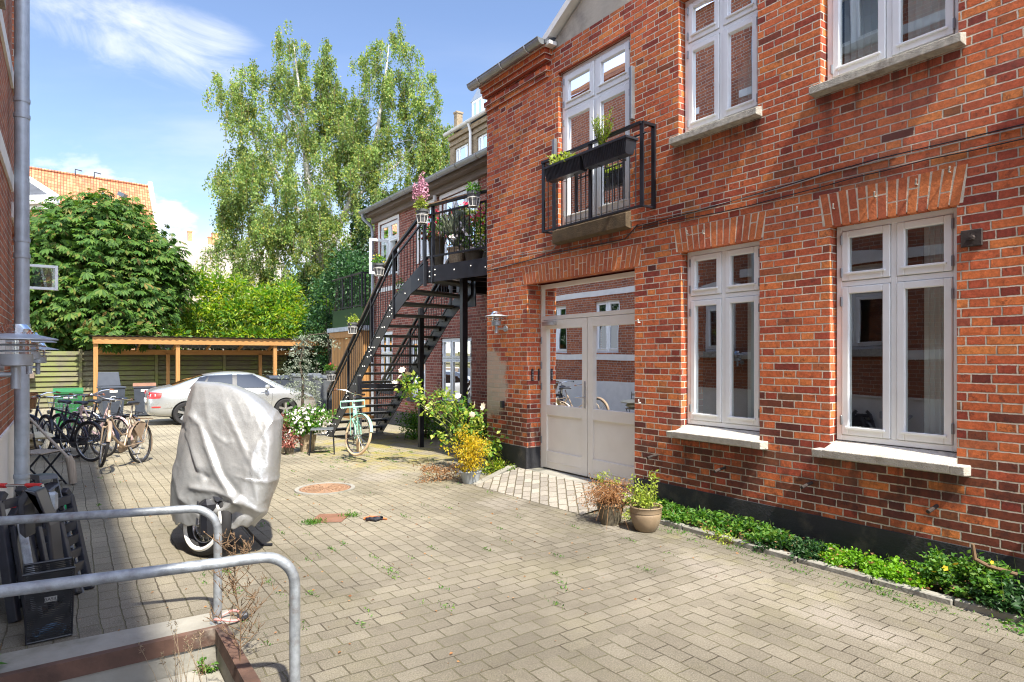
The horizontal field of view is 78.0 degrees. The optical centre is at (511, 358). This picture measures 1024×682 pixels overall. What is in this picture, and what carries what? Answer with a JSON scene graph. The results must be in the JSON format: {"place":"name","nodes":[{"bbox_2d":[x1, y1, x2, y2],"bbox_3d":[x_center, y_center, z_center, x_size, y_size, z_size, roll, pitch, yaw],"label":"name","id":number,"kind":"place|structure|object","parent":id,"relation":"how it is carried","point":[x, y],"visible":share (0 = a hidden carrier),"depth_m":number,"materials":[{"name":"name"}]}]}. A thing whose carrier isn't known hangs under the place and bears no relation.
{"place":"outdoors","nodes":[
{"label":"outdoors","id":0,"kind":"place"},
{"bbox_2d":[138,620,206,681],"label":"dry grass","id":1,"kind":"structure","parent":0,"point":[188,646],"depth_m":3.33,"materials":[{"name":"brown plant"}]},
{"bbox_2d":[30,0,565,349],"label":"sky","id":2,"kind":"structure","parent":0,"point":[117,87],"materials":[{"name":"blue"}]},
{"bbox_2d":[0,405,1023,681],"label":"ground","id":3,"kind":"structure","parent":0,"point":[714,611],"depth_m":4.39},
{"bbox_2d":[0,486,30,623],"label":"folded chair","id":4,"kind":"object","parent":3,"relation":"on","point":[8,570],"visible":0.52,"depth_m":4.04,"materials":[{"name":"black plastic"}]},
{"bbox_2d":[0,483,43,580],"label":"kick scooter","id":5,"kind":"object","parent":3,"relation":"on","point":[6,485],"visible":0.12,"depth_m":4.44,"materials":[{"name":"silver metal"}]},
{"bbox_2d":[0,0,57,515],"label":"brick building","id":6,"kind":"structure","parent":3,"relation":"on","point":[15,239],"depth_m":5.85,"materials":[{"name":"red brick"}]},
{"bbox_2d":[0,332,56,373],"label":"wall lamp","id":7,"kind":"object","parent":6,"relation":"attached to","point":[36,355],"visible":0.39,"depth_m":4.79,"materials":[{"name":"silver metal"}]},
{"bbox_2d":[0,324,57,388],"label":"wall lamp","id":8,"kind":"object","parent":6,"relation":"attached to","point":[15,362],"visible":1,"depth_m":3.08,"materials":[{"name":"silver metal"}]},
{"bbox_2d":[31,343,58,373],"bbox_3d":[-4.651,0.000,6.204,0.344,0.320,0.344,0,0,-35],"label":"wall lamp","id":9,"kind":"object","parent":6,"relation":"attached to","point":[43,359],"visible":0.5,"depth_m":6.18,"materials":[{"name":"silver metal"}]},
{"bbox_2d":[17,524,42,619],"bbox_3d":[-3.052,1.362,4.007,0.464,0.591,0.050,0,0,40],"label":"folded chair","id":10,"kind":"object","parent":3,"relation":"on","point":[26,552],"visible":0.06,"depth_m":4.06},
{"bbox_2d":[8,508,61,615],"bbox_3d":[-3.171,1.329,4.209,0.501,0.667,0.267,0,0,32],"label":"folded chair","id":11,"kind":"object","parent":3,"relation":"on","point":[13,511],"visible":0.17,"depth_m":4.17,"materials":[{"name":"black plastic"}]},
{"bbox_2d":[17,486,64,569],"bbox_3d":[-2.905,1.089,3.925,0.174,0.593,0.243,0,0,-12],"label":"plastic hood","id":12,"kind":"object","parent":3,"relation":"on","point":[42,500],"visible":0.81,"depth_m":3.88,"materials":[{"name":"black plastic"}]},
{"bbox_2d":[16,489,67,610],"bbox_3d":[-3.160,1.294,4.288,0.502,0.735,0.266,0,0,32],"label":"folded chair","id":13,"kind":"object","parent":3,"relation":"on","point":[39,535],"visible":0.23,"depth_m":4.21,"materials":[{"name":"black plastic"}]},
{"bbox_2d":[30,177,59,217],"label":"slate roof house","id":14,"kind":"structure","parent":3,"relation":"on","point":[39,192],"depth_m":34.28,"materials":[{"name":"white paint"}]},
{"bbox_2d":[30,421,66,484],"bbox_3d":[-6.350,1.293,8.444,0.531,0.870,0.440,0,0,3],"label":"folding chair","id":15,"kind":"object","parent":3,"relation":"on","point":[39,452],"visible":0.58,"depth_m":8.61,"materials":[{"name":"black metal"}]},
{"bbox_2d":[22,557,75,644],"bbox_3d":[-2.751,1.437,3.758,0.260,0.414,0.245,0,0,-35],"label":"basket","id":16,"kind":"object","parent":3,"relation":"on","point":[65,611],"visible":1,"depth_m":3.70,"materials":[{"name":"black"}]},
{"bbox_2d":[30,417,76,483],"bbox_3d":[-6.351,1.183,8.605,0.896,1.037,0.130,0,0,6],"label":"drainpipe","id":17,"kind":"object","parent":3,"relation":"on","point":[71,468],"visible":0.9,"depth_m":8.55,"materials":[{"name":"grey metal"}]},
{"bbox_2d":[30,473,83,592],"bbox_3d":[-3.279,1.250,4.516,0.523,0.800,0.165,0,0,31],"label":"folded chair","id":18,"kind":"object","parent":3,"relation":"on","point":[49,486],"visible":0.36,"depth_m":4.60,"materials":[{"name":"black metal"}]},
{"bbox_2d":[30,391,89,457],"bbox_3d":[-8.319,1.197,11.435,1.798,1.106,0.590,4,4,17],"label":"bicycle","id":19,"kind":"object","parent":3,"relation":"on","point":[59,438],"visible":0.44,"depth_m":11.35,"materials":[{"name":"metal"}]},
{"bbox_2d":[53,387,83,426],"bbox_3d":[-11.782,1.325,16.793,0.660,1.050,0.676,0,0,-35],"label":"wheelie bin","id":20,"kind":"object","parent":3,"relation":"on","point":[65,391],"visible":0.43,"depth_m":16.58,"materials":[{"name":"green plastic"}]},
{"bbox_2d":[36,395,105,461],"bbox_3d":[-7.709,1.181,10.901,1.786,1.114,0.580,4,4,17],"label":"bicycle","id":21,"kind":"object","parent":3,"relation":"on","point":[76,441],"visible":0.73,"depth_m":10.86,"materials":[{"name":"metal"}]},
{"bbox_2d":[56,488,94,602],"bbox_3d":[-3.138,1.307,4.473,0.499,0.708,0.265,0,0,32],"label":"folded chair","id":22,"kind":"object","parent":3,"relation":"on","point":[76,537],"visible":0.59,"depth_m":4.54,"materials":[{"name":"black plastic"}]},
{"bbox_2d":[46,394,119,457],"bbox_3d":[-7.833,1.202,11.457,1.801,1.103,0.592,3,3,17],"label":"bicycle","id":23,"kind":"object","parent":3,"relation":"on","point":[98,436],"visible":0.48,"depth_m":11.40,"materials":[{"name":"metal"}]},
{"bbox_2d":[30,166,161,349],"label":"tiled roof house","id":24,"kind":"structure","parent":3,"relation":"on","point":[59,183],"depth_m":56.80,"materials":[{"name":"tile"}]},
{"bbox_2d":[68,393,132,452],"bbox_3d":[-7.922,1.208,11.991,1.791,1.111,0.584,3,3,17],"label":"bicycle","id":25,"kind":"object","parent":3,"relation":"on","point":[123,420],"visible":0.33,"depth_m":11.91,"materials":[{"name":"metal"}]},
{"bbox_2d":[70,389,144,448],"bbox_3d":[-8.042,1.213,12.684,1.773,1.121,0.566,3,3,17],"label":"bicycle","id":26,"kind":"object","parent":3,"relation":"on","point":[96,407],"visible":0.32,"depth_m":12.57,"materials":[{"name":"metal"}]},
{"bbox_2d":[96,372,125,417],"bbox_3d":[-12.143,1.140,19.154,0.660,1.420,0.748,0,0,-43],"label":"wheelie bin","id":27,"kind":"object","parent":3,"relation":"on","point":[108,380],"visible":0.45,"depth_m":19.06,"materials":[{"name":"plastic"}]},
{"bbox_2d":[0,609,232,672],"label":"kerb strip","id":28,"kind":"object","parent":3,"relation":"on","point":[25,658],"visible":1,"depth_m":3.65,"materials":[{"name":"concrete"}]},
{"bbox_2d":[0,505,223,624],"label":"handrail","id":29,"kind":"object","parent":28,"relation":"on","point":[211,516],"visible":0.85,"depth_m":3.81,"materials":[{"name":"silver metal"}]},
{"bbox_2d":[30,188,203,353],"bbox_3d":[-17.244,-2.529,26.177,8.478,8.984,7.416,0,0,3],"label":"chestnut tree","id":30,"kind":"object","parent":3,"relation":"on","point":[113,279],"visible":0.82,"depth_m":24.67,"materials":[{"name":"green plant"}]},
{"bbox_2d":[88,394,152,467],"bbox_3d":[-6.248,1.141,10.125,0.615,1.137,1.725,-4,-6,-3],"label":"bicycle","id":31,"kind":"object","parent":3,"relation":"on","point":[135,430],"visible":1,"depth_m":10.24,"materials":[{"name":"metal"}]},
{"bbox_2d":[0,623,260,681],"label":"stairwell","id":32,"kind":"object","parent":3,"relation":"in","point":[127,663],"visible":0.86,"depth_m":3.58,"materials":[{"name":"concrete"}]},
{"bbox_2d":[193,656,218,675],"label":"weed tuft","id":33,"kind":"object","parent":32,"relation":"on","point":[209,668],"visible":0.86,"depth_m":3.72,"materials":[{"name":"green plant"}]},
{"bbox_2d":[203,528,278,659],"bbox_3d":[-1.464,1.293,3.415,0.390,0.754,0.222,0,0,-35],"label":"dried weed","id":34,"kind":"object","parent":32,"relation":"on","point":[231,583],"visible":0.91,"depth_m":3.42,"materials":[{"name":"brown plant"}]},
{"bbox_2d":[133,383,155,414],"bbox_3d":[-11.755,1.325,20.233,0.640,1.050,0.676,0,0,-30],"label":"wheelie bin","id":35,"kind":"object","parent":3,"relation":"on","point":[139,391],"visible":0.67,"depth_m":19.94,"materials":[{"name":"plastic"}]},
{"bbox_2d":[0,552,299,681],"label":"handrail","id":36,"kind":"object","parent":3,"relation":"on","point":[286,565],"visible":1,"depth_m":2.81,"materials":[{"name":"grey metal"}]},
{"bbox_2d":[30,349,326,408],"bbox_3d":[-13.166,0.810,25.965,17.700,2.280,0.210,0,0,-35],"label":"slatted fence","id":37,"kind":"object","parent":3,"relation":"on","point":[66,369],"visible":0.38,"depth_m":24.69,"materials":[{"name":"green wood"}]},
{"bbox_2d":[91,333,320,350],"bbox_3d":[-17.177,0.213,31.900,16.948,3.642,2.548,0,0,-2],"label":"dark tree","id":38,"kind":"object","parent":3,"relation":"on","point":[166,348],"visible":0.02,"depth_m":31.63,"materials":[{"name":"green plant"}]},
{"bbox_2d":[88,334,329,409],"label":"open shed","id":39,"kind":"structure","parent":3,"relation":"on","point":[206,343],"depth_m":25.05,"materials":[{"name":"brown wood"}]},
{"bbox_2d":[170,381,282,555],"bbox_3d":[-2.483,0.928,5.537,0.852,1.443,1.129,0,0,-35],"label":"covered motorcycle","id":40,"kind":"object","parent":3,"relation":"on","point":[226,467],"visible":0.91,"depth_m":5.24,"materials":[{"name":"fabric"}]},
{"bbox_2d":[168,230,287,350],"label":"rendered building","id":41,"kind":"structure","parent":3,"relation":"on","point":[194,249],"depth_m":68.88,"materials":[{"name":"white paint"}]},
{"bbox_2d":[144,371,315,423],"bbox_3d":[-8.362,1.135,18.983,4.618,1.481,2.100,0,0,-34],"label":"parked car","id":42,"kind":"object","parent":3,"relation":"on","point":[169,400],"visible":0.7,"depth_m":18.24,"materials":[{"name":"grey paint"}]},
{"bbox_2d":[149,250,334,349],"bbox_3d":[-12.472,-1.511,29.297,8.569,6.982,7.082,0,0,-35],"label":"robinia shrub","id":43,"kind":"object","parent":3,"relation":"on","point":[260,317],"visible":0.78,"depth_m":29.16,"materials":[{"name":"green plant"}]},
{"bbox_2d":[266,375,289,386],"bbox_3d":[-9.311,1.275,25.494,1.040,1.150,0.676,0,0,-35],"label":"wheelie bin","id":44,"kind":"object","parent":3,"relation":"on","point":[278,379],"visible":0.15,"depth_m":25.24,"materials":[{"name":"plastic"}]},
{"bbox_2d":[188,195,382,350],"bbox_3d":[-12.530,-3.507,33.942,12.468,11.054,4.537,0,0,-8],"label":"dark tree","id":45,"kind":"object","parent":3,"relation":"on","point":[359,239],"visible":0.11,"depth_m":33.93,"materials":[{"name":"green plant"}]},
{"bbox_2d":[282,429,303,453],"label":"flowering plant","id":46,"kind":"object","parent":3,"relation":"on","point":[289,446],"visible":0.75,"depth_m":11.44,"materials":[{"name":"pink plant"}]},
{"bbox_2d":[288,373,321,393],"bbox_3d":[-8.132,1.225,24.856,1.140,1.250,0.676,0,0,-35],"label":"wheelie bin","id":47,"kind":"object","parent":3,"relation":"on","point":[298,378],"visible":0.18,"depth_m":24.54,"materials":[{"name":"grey plastic"}]},
{"bbox_2d":[280,335,330,374],"bbox_3d":[-8.845,0.457,27.928,3.079,3.088,1.439,0,0,26],"label":"ivy hedge","id":48,"kind":"object","parent":3,"relation":"on","point":[320,358],"visible":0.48,"depth_m":27.60,"materials":[{"name":"green plant"}]},
{"bbox_2d":[265,332,346,421],"bbox_3d":[-4.474,0.606,13.537,1.667,2.370,0.950,0,0,30],"label":"blue cedar","id":49,"kind":"object","parent":3,"relation":"on","point":[302,376],"visible":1,"depth_m":13.57,"materials":[{"name":"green plant"}]},
{"bbox_2d":[283,402,337,451],"bbox_3d":[-3.813,1.284,11.847,1.055,0.927,0.946,0,0,6],"label":"basket planter","id":50,"kind":"object","parent":3,"relation":"on","point":[304,426],"visible":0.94,"depth_m":11.74,"materials":[{"name":"grey wicker"}]},
{"bbox_2d":[309,375,331,408],"bbox_3d":[-6.538,1.225,22.553,1.240,1.250,0.676,0,0,-35],"label":"wheelie bin","id":51,"kind":"object","parent":3,"relation":"on","point":[324,386],"visible":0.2,"depth_m":22.16,"materials":[{"name":"grey plastic"}]},
{"bbox_2d":[309,427,334,455],"bbox_3d":[-3.448,1.506,11.485,0.448,0.461,0.391,0,0,-16],"label":"stool","id":52,"kind":"object","parent":3,"relation":"on","point":[321,428],"visible":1,"depth_m":11.36,"materials":[{"name":"grey plastic"}]},
{"bbox_2d":[294,482,354,494],"bbox_3d":[-2.376,1.661,8.046,0.750,0.023,0.750,0,0,-35],"label":"manhole cover","id":53,"kind":"object","parent":3,"relation":"on","point":[325,488],"visible":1,"depth_m":8.01,"materials":[{"name":"metal"}]},
{"bbox_2d":[199,17,453,331],"bbox_3d":[-10.388,-8.987,35.772,15.050,21.874,8.154,0,0,3],"label":"birch tree","id":54,"kind":"object","parent":3,"relation":"on","point":[355,154],"visible":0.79,"depth_m":35.75,"materials":[{"name":"green plant"}]},
{"bbox_2d":[301,512,361,524],"bbox_3d":[-1.847,1.634,6.447,0.464,0.072,0.625,0,0,15],"label":"drain cover","id":55,"kind":"object","parent":3,"relation":"on","point":[323,518],"visible":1,"depth_m":6.46,"materials":[{"name":"brown metal"}]},
{"bbox_2d":[297,239,374,370],"bbox_3d":[-7.056,-1.473,26.769,4.704,6.923,2.788,0,0,38],"label":"ivy hedge","id":56,"kind":"object","parent":3,"relation":"on","point":[325,317],"visible":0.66,"depth_m":26.39,"materials":[{"name":"green plant"}]},
{"bbox_2d":[327,272,374,418],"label":"timber store","id":57,"kind":"structure","parent":3,"relation":"on","point":[338,331],"depth_m":19.26,"materials":[{"name":"brown wood"}]},
{"bbox_2d":[334,389,372,455],"bbox_3d":[-2.725,1.108,11.002,0.624,1.140,1.716,-3,-6,-11],"label":"bicycle","id":58,"kind":"object","parent":3,"relation":"on","point":[357,426],"visible":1,"depth_m":10.52,"materials":[{"name":"teal metal"}]},
{"bbox_2d":[327,188,486,457],"bbox_3d":[-1.582,-0.294,12.643,2.595,4.628,6.225,0,0,-35],"label":"outdoor staircase","id":59,"kind":"structure","parent":3,"relation":"on","point":[466,280],"depth_m":12.19,"materials":[{"name":"black metal"}]},
{"bbox_2d":[323,362,337,380],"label":"hanging pot","id":60,"kind":"object","parent":59,"relation":"hanging from","point":[330,376],"visible":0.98,"depth_m":13.98,"materials":[{"name":"white metal"}]},
{"bbox_2d":[347,313,359,333],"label":"hanging pot","id":61,"kind":"object","parent":59,"relation":"hanging from","point":[352,326],"visible":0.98,"depth_m":12.91,"materials":[{"name":"white ceramic"}]},
{"bbox_2d":[371,253,385,275],"bbox_3d":[-2.498,-1.759,11.861,0.316,0.430,0.312,0,0,-35],"label":"hanging pot","id":62,"kind":"object","parent":59,"relation":"hanging from","point":[378,265],"visible":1,"depth_m":11.82,"materials":[{"name":"white ceramic"}]},
{"bbox_2d":[412,171,429,223],"bbox_3d":[-1.536,-2.704,10.684,0.330,0.878,0.571,0,0,-27],"label":"hanging pot","id":63,"kind":"object","parent":59,"relation":"hanging from","point":[421,213],"visible":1,"depth_m":10.60,"materials":[{"name":"white metal"}]},
{"bbox_2d":[418,209,446,265],"bbox_3d":[-1.297,-2.064,10.948,0.703,1.048,0.985,0,0,-35],"label":"flower pot","id":64,"kind":"object","parent":59,"relation":"on","point":[439,260],"visible":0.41,"depth_m":10.89,"materials":[{"name":"green plant"}]},
{"bbox_2d":[433,203,473,262],"bbox_3d":[-0.982,-2.090,10.588,0.711,1.100,0.739,0,0,41],"label":"flower pot","id":65,"kind":"object","parent":59,"relation":"on","point":[457,257],"visible":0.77,"depth_m":10.48,"materials":[{"name":"green wicker"}]},
{"bbox_2d":[449,210,486,259],"bbox_3d":[-0.639,-2.015,10.413,0.815,0.950,0.769,0,0,-9],"label":"flower pot","id":66,"kind":"object","parent":59,"relation":"on","point":[474,254],"visible":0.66,"depth_m":10.32,"materials":[{"name":"green plant"}]},
{"bbox_2d":[466,181,482,207],"bbox_3d":[-0.589,-2.540,9.774,0.286,0.410,0.265,0,0,-16],"label":"hanging pot","id":67,"kind":"object","parent":59,"relation":"hanging from","point":[473,197],"visible":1,"depth_m":9.72,"materials":[{"name":"white metal"}]},
{"bbox_2d":[71,446,760,669],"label":"fallen leaves","id":68,"kind":"object","parent":3,"relation":"on","point":[385,572],"visible":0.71,"depth_m":5.32,"materials":[{"name":"brown plant"}]},
{"bbox_2d":[390,399,452,439],"bbox_3d":[-1.912,1.369,14.116,1.612,0.990,1.716,0,0,-8],"label":"shrub","id":69,"kind":"object","parent":3,"relation":"on","point":[413,422],"visible":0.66,"depth_m":13.96,"materials":[{"name":"green plant"}]},
{"bbox_2d":[358,147,486,438],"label":"brick building","id":70,"kind":"structure","parent":3,"relation":"on","point":[392,217],"depth_m":15.43,"materials":[{"name":"red brick"}]},
{"bbox_2d":[378,331,392,393],"bbox_3d":[-3.508,0.125,17.730,0.220,1.730,0.950,0,0,-35],"label":"window","id":71,"kind":"structure","parent":70,"relation":"in","point":[385,341],"depth_m":17.69,"materials":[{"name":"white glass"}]},
{"bbox_2d":[381,219,396,275],"bbox_3d":[-3.316,-3.050,17.651,0.256,1.460,1.180,0,0,-35],"label":"window","id":72,"kind":"structure","parent":70,"relation":"in","point":[389,230],"depth_m":17.63,"materials":[{"name":"white glass"}]},
{"bbox_2d":[437,337,472,408],"bbox_3d":[-1.281,0.330,14.559,0.220,1.580,1.500,0,0,-35],"label":"window","id":73,"kind":"structure","parent":70,"relation":"in","point":[451,346],"depth_m":14.69,"materials":[{"name":"white glass"}]},
{"bbox_2d":[443,187,475,263],"bbox_3d":[-1.171,-2.700,14.484,0.126,2.160,1.530,0,0,-35],"label":"window","id":74,"kind":"structure","parent":70,"relation":"in","point":[445,206],"depth_m":14.71,"materials":[{"name":"white glass"}]},
{"bbox_2d":[406,461,460,484],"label":"heather clump","id":75,"kind":"object","parent":3,"relation":"on","point":[437,470],"visible":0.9,"depth_m":8.57,"materials":[{"name":"brown plant"}]},
{"bbox_2d":[392,367,508,468],"bbox_3d":[-0.944,0.892,9.664,2.004,1.526,0.931,0,0,42],"label":"rose bush","id":76,"kind":"object","parent":3,"relation":"on","point":[451,408],"visible":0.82,"depth_m":9.51,"materials":[{"name":"green plant"}]},
{"bbox_2d":[443,88,486,164],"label":"tall building","id":77,"kind":"structure","parent":3,"relation":"on","point":[468,137],"depth_m":27.02,"materials":[{"name":"yellow brick"}]},
{"bbox_2d":[456,143,467,161],"bbox_3d":[-2.106,-8.100,27.574,0.110,2.300,1.150,0,0,-35],"label":"window","id":78,"kind":"structure","parent":77,"relation":"in","point":[462,152],"depth_m":27.61,"materials":[{"name":"clear glass"}]},
{"bbox_2d":[472,97,486,115],"bbox_3d":[-1.337,-10.675,26.862,0.110,0.750,1.260,0,0,-35],"label":"window","id":79,"kind":"structure","parent":77,"relation":"in","point":[478,105],"depth_m":26.95,"materials":[{"name":"clear glass"}]},
{"bbox_2d":[439,421,492,483],"bbox_3d":[-0.552,1.241,8.362,0.688,0.826,0.779,0,0,-35],"label":"potted plant","id":80,"kind":"object","parent":3,"relation":"on","point":[469,473],"visible":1,"depth_m":8.32,"materials":[{"name":"yellow plant"}]},
{"bbox_2d":[472,465,514,484],"bbox_3d":[-0.234,1.640,8.640,0.098,0.220,0.959,0,0,30],"label":"kerb strip","id":81,"kind":"object","parent":3,"relation":"on","point":[494,474],"visible":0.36,"depth_m":8.62,"materials":[{"name":"concrete"}]},
{"bbox_2d":[480,457,514,474],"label":"shrub","id":82,"kind":"object","parent":3,"relation":"on","point":[497,466],"visible":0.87,"depth_m":9.02,"materials":[{"name":"green plant"}]},
{"bbox_2d":[96,446,1023,649],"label":"joint moss","id":83,"kind":"object","parent":3,"relation":"on","point":[793,569],"visible":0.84,"depth_m":4.84,"materials":[{"name":"green plant"}]},
{"bbox_2d":[573,470,640,529],"bbox_3d":[0.998,1.389,6.312,0.832,0.522,0.761,0,0,-35],"label":"plant pot","id":84,"kind":"object","parent":3,"relation":"on","point":[610,504],"visible":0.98,"depth_m":6.24,"materials":[{"name":"brown plant"}]},
{"bbox_2d":[622,469,662,532],"bbox_3d":[1.248,1.355,6.065,0.392,0.590,0.390,0,0,7],"label":"plant pot","id":85,"kind":"object","parent":3,"relation":"on","point":[645,516],"visible":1,"depth_m":5.98,"materials":[{"name":"ceramic"}]},
{"bbox_2d":[701,527,743,545],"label":"creeping sprig","id":86,"kind":"object","parent":3,"relation":"on","point":[723,540],"visible":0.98,"depth_m":5.66,"materials":[{"name":"green plant"}]},
{"bbox_2d":[466,0,1023,600],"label":"brick building","id":87,"kind":"structure","parent":3,"relation":"on","point":[792,302],"depth_m":5.82,"materials":[{"name":"brick"}]},
{"bbox_2d":[485,311,507,332],"bbox_3d":[-0.227,-0.520,9.152,0.344,0.320,0.344,0,0,-35],"label":"wall lamp","id":88,"kind":"object","parent":87,"relation":"attached to","point":[496,323],"visible":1,"depth_m":9.13,"materials":[{"name":"silver metal"}]},
{"bbox_2d":[541,271,634,485],"bbox_3d":[0.989,0.260,8.136,0.149,2.580,2.020,0,0,-35],"label":"door","id":89,"kind":"structure","parent":87,"relation":"in","point":[588,324],"depth_m":8.11,"materials":[{"name":"paint"}]},
{"bbox_2d":[552,36,630,245],"bbox_3d":[1.006,-2.596,7.763,0.250,2.249,1.330,0,0,-35],"label":"window","id":90,"kind":"structure","parent":87,"relation":"in","point":[598,85],"depth_m":7.72,"materials":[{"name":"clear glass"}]},
{"bbox_2d":[541,120,655,233],"bbox_3d":[0.979,-2.090,7.545,0.225,0.920,1.822,0,0,-35],"label":"balcony railing","id":91,"kind":"object","parent":87,"relation":"attached to","point":[589,144],"visible":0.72,"depth_m":7.25,"materials":[{"name":"black metal"}]},
{"bbox_2d":[542,151,587,182],"bbox_3d":[0.661,-2.356,7.670,0.293,0.383,0.732,0,0,-35],"label":"planter box","id":92,"kind":"object","parent":91,"relation":"attached to","point":[564,168],"visible":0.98,"depth_m":7.61,"materials":[{"name":"black plastic"}]},
{"bbox_2d":[580,108,638,169],"bbox_3d":[1.085,-2.495,7.068,0.221,0.662,0.740,0,0,-35],"label":"planter box","id":93,"kind":"object","parent":91,"relation":"attached to","point":[602,153],"visible":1,"depth_m":7.05,"materials":[{"name":"black plastic"}]},
{"bbox_2d":[809,0,965,97],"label":"window","id":94,"kind":"structure","parent":87,"relation":"in","point":[875,46],"depth_m":5.06,"materials":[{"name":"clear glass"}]},
{"bbox_2d":[811,207,970,475],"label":"window","id":95,"kind":"structure","parent":87,"relation":"in","point":[934,449],"depth_m":4.97,"materials":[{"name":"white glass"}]},
{"bbox_2d":[660,519,1023,624],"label":"stone kerb","id":96,"kind":"structure","parent":3,"relation":"on","point":[928,594],"depth_m":4.66,"materials":[{"name":"concrete"}]},
{"bbox_2d":[661,516,1023,612],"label":"planting soil","id":97,"kind":"structure","parent":3,"relation":"on","point":[935,588],"depth_m":4.85,"materials":[{"name":"brown soil"}]},
{"bbox_2d":[626,495,798,550],"bbox_3d":[1.862,1.538,6.145,0.561,0.245,1.982,0,0,-35],"label":"periwinkle patch","id":98,"kind":"object","parent":97,"relation":"on","point":[679,513],"visible":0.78,"depth_m":5.89,"materials":[{"name":"green plant"}]},
{"bbox_2d":[752,534,837,561],"bbox_3d":[2.369,1.578,5.343,0.508,0.196,0.694,0,0,-35],"label":"periwinkle patch","id":99,"kind":"object","parent":97,"relation":"on","point":[800,550],"visible":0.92,"depth_m":5.24,"materials":[{"name":"green plant"}]},
{"bbox_2d":[627,505,1023,603],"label":"dead leaves","id":100,"kind":"object","parent":97,"relation":"on","point":[928,588],"visible":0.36,"depth_m":4.89,"materials":[{"name":"brown plant"}]},
{"bbox_2d":[814,540,942,587],"bbox_3d":[2.735,1.562,4.862,0.516,0.187,1.094,0,0,-35],"label":"bright ground cover","id":101,"kind":"object","parent":97,"relation":"on","point":[877,569],"visible":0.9,"depth_m":4.75,"materials":[{"name":"green plant"}]},
{"bbox_2d":[914,542,1023,601],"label":"celandine clump","id":102,"kind":"object","parent":97,"relation":"on","point":[940,570],"visible":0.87,"depth_m":4.32,"materials":[{"name":"green plant"}]},
{"bbox_2d":[971,544,1017,575],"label":"cut branch","id":103,"kind":"object","parent":102,"relation":"in","point":[985,564],"visible":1,"depth_m":4.20,"materials":[{"name":"brown wood"}]},
{"bbox_2d":[967,571,1023,616],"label":"periwinkle patch","id":104,"kind":"object","parent":97,"relation":"on","point":[1011,604],"visible":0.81,"depth_m":4.07,"materials":[{"name":"green plant"}]},
{"bbox_2d":[991,611,1023,633],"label":"creeping sprig","id":105,"kind":"object","parent":3,"relation":"on","point":[1021,629],"visible":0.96,"depth_m":3.86,"materials":[{"name":"green plant"}]},
{"bbox_2d":[474,467,632,514],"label":"path","id":106,"kind":"structure","parent":0,"point":[544,489],"depth_m":7.76,"materials":[{"name":"beige stone"}]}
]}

